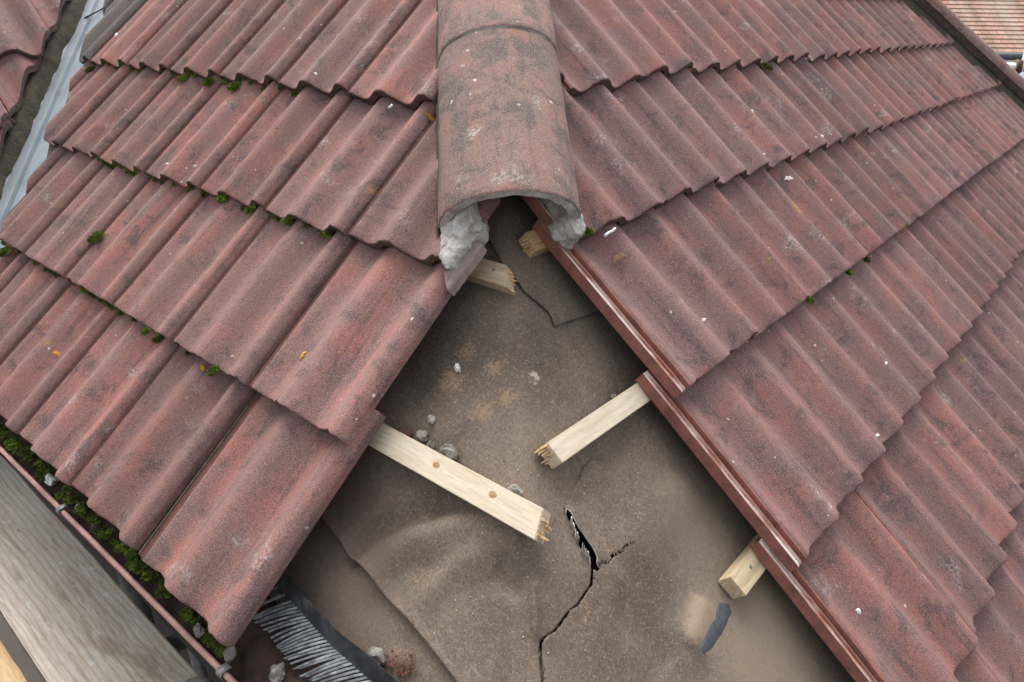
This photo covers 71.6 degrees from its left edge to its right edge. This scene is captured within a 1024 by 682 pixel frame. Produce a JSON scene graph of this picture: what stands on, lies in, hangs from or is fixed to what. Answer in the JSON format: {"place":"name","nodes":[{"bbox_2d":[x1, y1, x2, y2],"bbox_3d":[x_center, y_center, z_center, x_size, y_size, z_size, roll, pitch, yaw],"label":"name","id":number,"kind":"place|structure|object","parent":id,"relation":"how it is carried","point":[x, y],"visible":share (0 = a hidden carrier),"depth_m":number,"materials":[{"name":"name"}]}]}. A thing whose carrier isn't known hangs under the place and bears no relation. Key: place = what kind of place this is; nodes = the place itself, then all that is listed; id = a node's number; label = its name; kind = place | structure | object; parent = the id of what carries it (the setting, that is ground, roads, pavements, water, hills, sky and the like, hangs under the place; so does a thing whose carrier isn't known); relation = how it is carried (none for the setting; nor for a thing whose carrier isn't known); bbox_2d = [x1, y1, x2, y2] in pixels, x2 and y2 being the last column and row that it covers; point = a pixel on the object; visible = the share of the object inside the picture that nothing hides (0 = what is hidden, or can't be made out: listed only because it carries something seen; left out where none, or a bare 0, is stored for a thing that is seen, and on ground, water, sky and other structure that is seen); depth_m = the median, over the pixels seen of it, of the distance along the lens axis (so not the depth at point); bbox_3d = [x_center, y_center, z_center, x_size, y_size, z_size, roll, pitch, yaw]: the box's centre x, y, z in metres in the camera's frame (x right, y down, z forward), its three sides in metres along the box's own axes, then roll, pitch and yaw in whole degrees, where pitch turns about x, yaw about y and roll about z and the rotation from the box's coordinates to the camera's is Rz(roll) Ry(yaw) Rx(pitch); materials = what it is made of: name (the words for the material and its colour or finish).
{"place":"outdoors","nodes":[
{"label":"outdoors","id":0,"kind":"place"},
{"bbox_2d":[0,614,43,681],"bbox_3d":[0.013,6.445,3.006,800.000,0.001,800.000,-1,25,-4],"label":"ground","id":1,"kind":"structure","parent":0,"point":[18,654],"depth_m":8.61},
{"bbox_2d":[187,648,207,677],"bbox_3d":[-0.849,3.134,2.912,0.031,6.080,0.032,-1,25,-4],"label":"support post","id":2,"kind":"object","parent":1,"relation":"on","point":[199,668],"depth_m":1.85,"materials":[{"name":"metal"}]},
{"bbox_2d":[166,633,186,651],"bbox_3d":[-1.065,0.860,1.518,0.048,0.047,1.000,20,31,36],"label":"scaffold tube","id":3,"kind":"object","parent":2,"relation":"attached to","point":[177,644],"depth_m":1.75,"materials":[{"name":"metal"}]},
{"bbox_2d":[0,454,199,681],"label":"scaffold board","id":4,"kind":"object","parent":3,"relation":"on","point":[70,611],"visible":0.99,"depth_m":1.78,"materials":[{"name":"grey wood"}]},
{"bbox_2d":[8,461,630,681],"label":"house","id":5,"kind":"structure","parent":1,"relation":"on","point":[165,627],"depth_m":2.64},
{"bbox_2d":[0,243,29,291],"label":"roof tile","id":6,"kind":"object","parent":5,"relation":"on","point":[12,263],"visible":0.44,"depth_m":2.06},
{"bbox_2d":[0,150,103,252],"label":"roof tile","id":7,"kind":"object","parent":6,"relation":"on","point":[45,201],"visible":0.83,"depth_m":2.17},
{"bbox_2d":[26,144,66,193],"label":"roof tile","id":8,"kind":"object","parent":7,"relation":"on","point":[54,155],"visible":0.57,"depth_m":2.31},
{"bbox_2d":[44,63,133,147],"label":"roof tile","id":9,"kind":"object","parent":8,"relation":"on","point":[89,93],"visible":0.84,"depth_m":2.40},
{"bbox_2d":[69,60,94,91],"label":"roof tile","id":10,"kind":"object","parent":9,"relation":"on","point":[79,75],"visible":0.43,"depth_m":2.56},
{"bbox_2d":[79,0,147,63],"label":"roof tile","id":11,"kind":"object","parent":10,"relation":"on","point":[117,16],"visible":0.84,"depth_m":2.65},
{"bbox_2d":[90,0,186,68],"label":"roof tile","id":12,"kind":"object","parent":9,"relation":"on","point":[142,26],"visible":0.88,"depth_m":2.49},
{"bbox_2d":[61,66,172,158],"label":"roof tile","id":13,"kind":"object","parent":7,"relation":"on","point":[114,114],"visible":0.85,"depth_m":2.25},
{"bbox_2d":[127,0,232,73],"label":"roof tile","id":14,"kind":"object","parent":13,"relation":"on","point":[177,35],"visible":0.96,"depth_m":2.32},
{"bbox_2d":[0,53,40,120],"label":"roof tile","id":15,"kind":"object","parent":5,"relation":"on","point":[16,69],"visible":0.78,"depth_m":2.72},
{"bbox_2d":[0,0,50,58],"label":"roof tile","id":16,"kind":"object","parent":15,"relation":"on","point":[24,30],"visible":1,"depth_m":2.83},
{"bbox_2d":[0,259,70,363],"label":"roof tile","id":17,"kind":"object","parent":5,"relation":"on","point":[31,293],"visible":0.63,"depth_m":1.93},
{"bbox_2d":[24,164,151,277],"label":"roof tile","id":18,"kind":"object","parent":17,"relation":"on","point":[100,201],"visible":0.79,"depth_m":2.00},
{"bbox_2d":[99,72,222,173],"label":"roof tile","id":19,"kind":"object","parent":18,"relation":"on","point":[154,128],"visible":0.83,"depth_m":2.07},
{"bbox_2d":[168,0,284,79],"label":"roof tile","id":20,"kind":"object","parent":19,"relation":"on","point":[225,37],"visible":0.88,"depth_m":2.15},
{"bbox_2d":[0,0,104,257],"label":"valley gutter","id":21,"kind":"object","parent":5,"relation":"on","point":[32,156],"visible":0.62,"depth_m":2.74,"materials":[{"name":"metal"}]},
{"bbox_2d":[0,0,87,199],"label":"mortar bed","id":22,"kind":"object","parent":21,"relation":"on","point":[37,84],"visible":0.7,"depth_m":2.79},
{"bbox_2d":[0,284,120,433],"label":"roof tile","id":23,"kind":"object","parent":5,"relation":"on","point":[72,324],"visible":0.83,"depth_m":1.74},
{"bbox_2d":[65,178,203,304],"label":"roof tile","id":24,"kind":"object","parent":23,"relation":"on","point":[139,232],"visible":0.77,"depth_m":1.82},
{"bbox_2d":[144,78,281,188],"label":"roof tile","id":25,"kind":"object","parent":24,"relation":"on","point":[210,135],"visible":0.86,"depth_m":1.90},
{"bbox_2d":[19,311,178,485],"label":"roof tile","id":26,"kind":"object","parent":5,"relation":"on","point":[80,414],"visible":0.87,"depth_m":1.56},
{"bbox_2d":[113,194,270,340],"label":"roof tile","id":27,"kind":"object","parent":26,"relation":"on","point":[168,290],"visible":0.87,"depth_m":1.64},
{"bbox_2d":[0,61,320,355],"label":"joint moss","id":28,"kind":"object","parent":27,"relation":"on","point":[188,189],"visible":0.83,"depth_m":1.94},
{"bbox_2d":[199,86,353,207],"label":"roof tile","id":29,"kind":"object","parent":27,"relation":"on","point":[270,151],"visible":0.81,"depth_m":1.72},
{"bbox_2d":[275,0,420,97],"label":"roof tile","id":30,"kind":"object","parent":29,"relation":"on","point":[347,44],"visible":0.98,"depth_m":1.80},
{"bbox_2d":[0,446,237,681],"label":"gutter","id":31,"kind":"object","parent":5,"relation":"on","point":[223,674],"depth_m":1.29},
{"bbox_2d":[71,346,256,549],"bbox_3d":[-0.688,0.162,1.431,0.320,0.054,0.421,20,70,36],"label":"roof tile","id":32,"kind":"object","parent":5,"relation":"on","point":[132,479],"visible":0.83,"depth_m":1.39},
{"bbox_2d":[172,217,355,385],"bbox_3d":[-0.515,-0.128,1.504,0.319,0.054,0.421,20,70,36],"label":"roof tile","id":33,"kind":"object","parent":32,"relation":"on","point":[242,320],"visible":0.9,"depth_m":1.47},
{"bbox_2d":[263,96,435,236],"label":"roof tile","id":34,"kind":"object","parent":33,"relation":"on","point":[338,179],"visible":0.77,"depth_m":1.55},
{"bbox_2d":[344,0,437,109],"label":"roof tile","id":35,"kind":"object","parent":34,"relation":"on","point":[400,69],"visible":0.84,"depth_m":1.63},
{"bbox_2d":[438,0,556,62],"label":"hip tile","id":36,"kind":"object","parent":35,"relation":"on","point":[457,19],"visible":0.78,"depth_m":1.49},
{"bbox_2d":[218,0,347,87],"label":"roof tile","id":37,"kind":"object","parent":5,"relation":"on","point":[275,47],"visible":0.94,"depth_m":1.98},
{"bbox_2d":[253,573,397,681],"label":"eaves comb","id":38,"kind":"object","parent":5,"relation":"attached to","point":[364,665],"visible":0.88,"depth_m":1.10,"materials":[{"name":"plastic"}]},
{"bbox_2d":[268,517,542,681],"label":"roofing felt","id":39,"kind":"object","parent":5,"relation":"on","point":[344,595],"visible":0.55,"depth_m":1.13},
{"bbox_2d":[207,240,854,681],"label":"roofing felt","id":40,"kind":"object","parent":5,"relation":"on","point":[435,552],"visible":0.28,"depth_m":1.18,"materials":[{"name":"fabric"}]},
{"bbox_2d":[368,423,551,543],"bbox_3d":[-0.218,0.172,1.233,0.736,0.032,0.045,20,74,36],"label":"batten","id":41,"kind":"object","parent":40,"relation":"on","point":[524,516],"visible":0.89,"depth_m":1.10,"materials":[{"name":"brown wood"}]},
{"bbox_2d":[138,391,385,646],"bbox_3d":[-0.444,0.255,1.239,0.319,0.053,0.421,20,70,36],"label":"roof tile","id":42,"kind":"object","parent":41,"relation":"on","point":[224,542],"visible":0.87,"depth_m":1.20,"materials":[{"name":"ceramic"}]},
{"bbox_2d":[246,240,451,444],"bbox_3d":[-0.283,-0.043,1.324,0.320,0.054,0.421,20,70,36],"label":"roof tile","id":43,"kind":"object","parent":42,"relation":"on","point":[356,333],"visible":0.81,"depth_m":1.29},
{"bbox_2d":[348,117,499,264],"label":"roof tile","id":44,"kind":"object","parent":43,"relation":"on","point":[400,213],"visible":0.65,"depth_m":1.39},
{"bbox_2d":[439,202,489,270],"bbox_3d":[-0.097,-0.370,1.390,0.093,0.372,0.485,-1,25,-4],"label":"mortar bed","id":45,"kind":"object","parent":44,"relation":"on","point":[463,229],"visible":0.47,"depth_m":1.24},
{"bbox_2d":[438,28,580,228],"bbox_3d":[-0.015,-0.421,1.366,0.257,0.326,0.430,-1,25,-4],"label":"hip tile","id":46,"kind":"object","parent":45,"relation":"on","point":[503,130],"visible":1,"depth_m":1.32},
{"bbox_2d":[444,240,486,295],"bbox_3d":[-0.087,-0.132,1.256,0.091,0.090,0.032,-19,31,-37],"label":"mortar smear","id":47,"kind":"object","parent":43,"relation":"attached to","point":[455,279],"visible":1,"depth_m":1.25},
{"bbox_2d":[466,258,515,294],"bbox_3d":[-0.156,-0.166,1.399,0.446,0.032,0.041,20,74,36],"label":"batten","id":48,"kind":"object","parent":40,"relation":"on","point":[493,275],"visible":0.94,"depth_m":1.29,"materials":[{"name":"brown wood"}]},
{"bbox_2d":[534,383,650,468],"bbox_3d":[0.241,0.097,1.322,0.595,0.032,0.040,-25,78,-44],"label":"batten","id":49,"kind":"object","parent":40,"relation":"on","point":[564,446],"visible":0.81,"depth_m":1.19,"materials":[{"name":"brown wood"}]},
{"bbox_2d":[718,533,765,598],"bbox_3d":[0.500,0.357,1.337,0.400,0.032,0.040,-25,78,-44],"label":"batten","id":50,"kind":"object","parent":40,"relation":"on","point":[742,574],"visible":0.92,"depth_m":1.22,"materials":[{"name":"brown wood"}]},
{"bbox_2d":[954,651,998,681],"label":"roof tile","id":51,"kind":"object","parent":40,"relation":"on","point":[971,667],"visible":0.24,"depth_m":1.34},
{"bbox_2d":[749,490,978,681],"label":"roof tile","id":52,"kind":"object","parent":51,"relation":"on","point":[908,624],"visible":0.78,"depth_m":1.27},
{"bbox_2d":[635,342,862,571],"bbox_3d":[0.466,0.172,1.361,0.320,0.053,0.421,-27,74,-44],"label":"roof tile","id":53,"kind":"object","parent":52,"relation":"on","point":[783,472],"visible":0.89,"depth_m":1.32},
{"bbox_2d":[532,209,758,397],"bbox_3d":[0.278,-0.120,1.422,0.320,0.054,0.421,-27,74,-44],"label":"roof tile","id":54,"kind":"object","parent":53,"relation":"on","point":[657,295],"visible":0.82,"depth_m":1.38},
{"bbox_2d":[521,86,659,247],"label":"roof tile","id":55,"kind":"object","parent":54,"relation":"on","point":[612,187],"visible":0.54,"depth_m":1.50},
{"bbox_2d":[539,198,585,249],"bbox_3d":[0.073,-0.402,1.424,0.090,0.345,0.423,-2,25,-6],"label":"mortar bed","id":56,"kind":"object","parent":55,"relation":"on","point":[566,231],"visible":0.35,"depth_m":1.31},
{"bbox_2d":[487,195,599,325],"bbox_3d":[0.174,-0.302,1.512,1.080,0.516,0.591,-1,25,-4],"label":"roofing felt","id":57,"kind":"object","parent":5,"relation":"on","point":[548,283],"visible":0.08,"depth_m":1.37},
{"bbox_2d":[902,0,1023,110],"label":"mortar bed","id":58,"kind":"object","parent":5,"relation":"attached to","point":[915,7],"visible":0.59,"depth_m":4.31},
{"bbox_2d":[945,23,1009,75],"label":"hip tile","id":59,"kind":"object","parent":58,"relation":"on","point":[974,43],"visible":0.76,"depth_m":4.35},
{"bbox_2d":[955,318,1023,421],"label":"roof tile","id":60,"kind":"object","parent":5,"relation":"on","point":[994,363],"visible":0.39,"depth_m":2.12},
{"bbox_2d":[878,227,982,337],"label":"roof tile","id":61,"kind":"object","parent":60,"relation":"on","point":[935,285],"visible":0.57,"depth_m":2.18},
{"bbox_2d":[807,142,910,245],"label":"roof tile","id":62,"kind":"object","parent":61,"relation":"on","point":[868,200],"visible":0.57,"depth_m":2.23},
{"bbox_2d":[740,60,842,156],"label":"roof tile","id":63,"kind":"object","parent":62,"relation":"on","point":[792,105],"visible":0.59,"depth_m":2.28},
{"bbox_2d":[687,0,778,70],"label":"roof tile","id":64,"kind":"object","parent":63,"relation":"on","point":[738,34],"visible":0.67,"depth_m":2.33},
{"bbox_2d":[973,566,1023,681],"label":"roof tile","id":65,"kind":"object","parent":5,"relation":"on","point":[998,621],"visible":0.36,"depth_m":1.45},
{"bbox_2d":[854,430,1006,633],"bbox_3d":[0.858,0.366,1.514,0.320,0.054,0.421,-26,74,-44],"label":"roof tile","id":66,"kind":"object","parent":65,"relation":"on","point":[945,540],"visible":0.59,"depth_m":1.49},
{"bbox_2d":[748,303,903,476],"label":"roof tile","id":67,"kind":"object","parent":66,"relation":"on","point":[826,382],"visible":0.57,"depth_m":1.55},
{"bbox_2d":[651,183,808,342],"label":"roof tile","id":68,"kind":"object","parent":67,"relation":"on","point":[724,245],"visible":0.72,"depth_m":1.60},
{"bbox_2d":[569,80,719,207],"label":"roof tile","id":69,"kind":"object","parent":68,"relation":"on","point":[658,152],"visible":0.65,"depth_m":1.65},
{"bbox_2d":[550,0,640,96],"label":"roof tile","id":70,"kind":"object","parent":69,"relation":"on","point":[590,54],"visible":0.69,"depth_m":1.75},
{"bbox_2d":[978,292,1023,367],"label":"roof tile","id":71,"kind":"object","parent":5,"relation":"on","point":[1001,322],"visible":0.27,"depth_m":2.33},
{"bbox_2d":[906,211,998,307],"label":"roof tile","id":72,"kind":"object","parent":71,"relation":"on","point":[969,275],"visible":0.5,"depth_m":2.39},
{"bbox_2d":[840,131,933,226],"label":"roof tile","id":73,"kind":"object","parent":72,"relation":"on","point":[903,193],"visible":0.59,"depth_m":2.44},
{"bbox_2d":[778,57,869,144],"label":"roof tile","id":74,"kind":"object","parent":73,"relation":"on","point":[829,102],"visible":0.54,"depth_m":2.49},
{"bbox_2d":[727,0,808,65],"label":"roof tile","id":75,"kind":"object","parent":74,"relation":"on","point":[779,38],"visible":0.68,"depth_m":2.53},
{"bbox_2d":[979,164,1023,219],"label":"roof tile","id":76,"kind":"object","parent":5,"relation":"on","point":[1002,186],"visible":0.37,"depth_m":3.22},
{"bbox_2d":[929,105,994,172],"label":"roof tile","id":77,"kind":"object","parent":76,"relation":"on","point":[970,144],"visible":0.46,"depth_m":3.30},
{"bbox_2d":[881,49,946,111],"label":"roof tile","id":78,"kind":"object","parent":77,"relation":"on","point":[915,80],"visible":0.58,"depth_m":3.35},
{"bbox_2d":[836,0,899,53],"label":"roof tile","id":79,"kind":"object","parent":78,"relation":"on","point":[871,26],"visible":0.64,"depth_m":3.38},
{"bbox_2d":[992,155,1023,196],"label":"roof tile","id":80,"kind":"object","parent":5,"relation":"on","point":[1007,170],"visible":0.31,"depth_m":3.42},
{"bbox_2d":[944,101,1005,163],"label":"roof tile","id":81,"kind":"object","parent":80,"relation":"on","point":[959,113],"visible":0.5,"depth_m":3.49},
{"bbox_2d":[899,48,959,105],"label":"roof tile","id":82,"kind":"object","parent":81,"relation":"on","point":[928,73],"visible":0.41,"depth_m":3.53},
{"bbox_2d":[856,0,915,51],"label":"roof tile","id":83,"kind":"object","parent":82,"relation":"on","point":[888,25],"visible":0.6,"depth_m":3.58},
{"bbox_2d":[994,271,1023,323],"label":"roof tile","id":84,"kind":"object","parent":5,"relation":"on","point":[1009,292],"visible":0.35,"depth_m":2.54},
{"bbox_2d":[929,196,1012,283],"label":"roof tile","id":85,"kind":"object","parent":84,"relation":"on","point":[972,240],"visible":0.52,"depth_m":2.59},
{"bbox_2d":[868,125,952,205],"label":"roof tile","id":86,"kind":"object","parent":85,"relation":"on","point":[914,168],"visible":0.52,"depth_m":2.65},
{"bbox_2d":[810,56,894,134],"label":"roof tile","id":87,"kind":"object","parent":86,"relation":"on","point":[853,92],"visible":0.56,"depth_m":2.70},
{"bbox_2d":[761,0,837,62],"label":"roof tile","id":88,"kind":"object","parent":87,"relation":"on","point":[802,29],"visible":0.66,"depth_m":2.74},
{"bbox_2d":[999,502,1023,591],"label":"roof tile","id":89,"kind":"object","parent":5,"relation":"on","point":[1011,545],"visible":0.14,"depth_m":1.65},
{"bbox_2d":[900,385,1023,544],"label":"roof tile","id":90,"kind":"object","parent":89,"relation":"on","point":[973,474],"visible":0.51,"depth_m":1.71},
{"bbox_2d":[802,273,935,417],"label":"roof tile","id":91,"kind":"object","parent":90,"relation":"on","point":[857,326],"visible":0.64,"depth_m":1.76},
{"bbox_2d":[716,167,850,300],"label":"roof tile","id":92,"kind":"object","parent":91,"relation":"on","point":[807,254],"visible":0.55,"depth_m":1.81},
{"bbox_2d":[638,68,768,187],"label":"roof tile","id":93,"kind":"object","parent":92,"relation":"on","point":[710,130],"visible":0.62,"depth_m":1.86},
{"bbox_2d":[577,0,693,81],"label":"roof tile","id":94,"kind":"object","parent":93,"relation":"on","point":[640,37],"visible":0.62,"depth_m":1.90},
{"bbox_2d":[1003,148,1023,176],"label":"roof tile","id":95,"kind":"object","parent":5,"relation":"on","point":[1013,157],"visible":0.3,"depth_m":3.63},
{"bbox_2d":[958,97,1015,151],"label":"roof tile","id":96,"kind":"object","parent":95,"relation":"on","point":[993,130],"visible":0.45,"depth_m":3.69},
{"bbox_2d":[1010,253,1023,285],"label":"roof tile","id":97,"kind":"object","parent":5,"relation":"on","point":[1017,271],"visible":0.22,"depth_m":2.75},
{"bbox_2d":[948,184,1023,263],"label":"roof tile","id":98,"kind":"object","parent":97,"relation":"on","point":[989,225],"visible":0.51,"depth_m":2.80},
{"bbox_2d":[891,117,968,190],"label":"roof tile","id":99,"kind":"object","parent":98,"relation":"on","point":[930,153],"visible":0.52,"depth_m":2.86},
{"bbox_2d":[837,53,914,125],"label":"roof tile","id":100,"kind":"object","parent":99,"relation":"on","point":[878,89],"visible":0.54,"depth_m":2.92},
{"bbox_2d":[790,0,860,58],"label":"roof tile","id":101,"kind":"object","parent":100,"relation":"on","point":[828,28],"visible":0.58,"depth_m":2.95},
{"bbox_2d":[941,0,1023,62],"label":"house","id":102,"kind":"structure","parent":1,"relation":"on","point":[997,26],"depth_m":18.09,"materials":[{"name":"tile"}]},
{"bbox_2d":[0,415,363,681],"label":"gutter soil","id":103,"kind":"structure","parent":0,"point":[259,653],"depth_m":1.19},
{"bbox_2d":[0,422,227,657],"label":"gutter moss","id":104,"kind":"object","parent":103,"relation":"on","point":[135,565],"visible":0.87,"depth_m":1.40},
{"label":"roof tile","id":105,"kind":"object","parent":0,"visible":0},
{"bbox_2d":[930,347,1023,485],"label":"roof tile","id":106,"kind":"object","parent":105,"relation":"on","point":[983,411],"visible":0.45,"depth_m":1.91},
{"bbox_2d":[846,248,960,372],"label":"roof tile","id":107,"kind":"object","parent":106,"relation":"on","point":[907,312],"visible":0.53,"depth_m":1.97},
{"bbox_2d":[767,154,883,272],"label":"roof tile","id":108,"kind":"object","parent":107,"relation":"on","point":[844,228],"visible":0.55,"depth_m":2.02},
{"bbox_2d":[691,65,809,170],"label":"roof tile","id":109,"kind":"object","parent":108,"relation":"on","point":[765,127],"visible":0.56,"depth_m":2.07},
{"bbox_2d":[639,0,740,76],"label":"roof tile","id":110,"kind":"object","parent":109,"relation":"on","point":[695,36],"visible":0.67,"depth_m":2.11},
{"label":"roof tile","id":111,"kind":"object","parent":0,"visible":0},
{"bbox_2d":[964,173,1023,245],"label":"roof tile","id":112,"kind":"object","parent":111,"relation":"on","point":[994,202],"visible":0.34,"depth_m":3.01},
{"bbox_2d":[911,111,981,178],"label":"roof tile","id":113,"kind":"object","parent":112,"relation":"on","point":[939,135],"visible":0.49,"depth_m":3.06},
{"bbox_2d":[860,50,930,117],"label":"roof tile","id":114,"kind":"object","parent":113,"relation":"on","point":[899,85],"visible":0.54,"depth_m":3.12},
{"bbox_2d":[815,0,880,55],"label":"roof tile","id":115,"kind":"object","parent":114,"relation":"on","point":[853,28],"visible":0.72,"depth_m":3.19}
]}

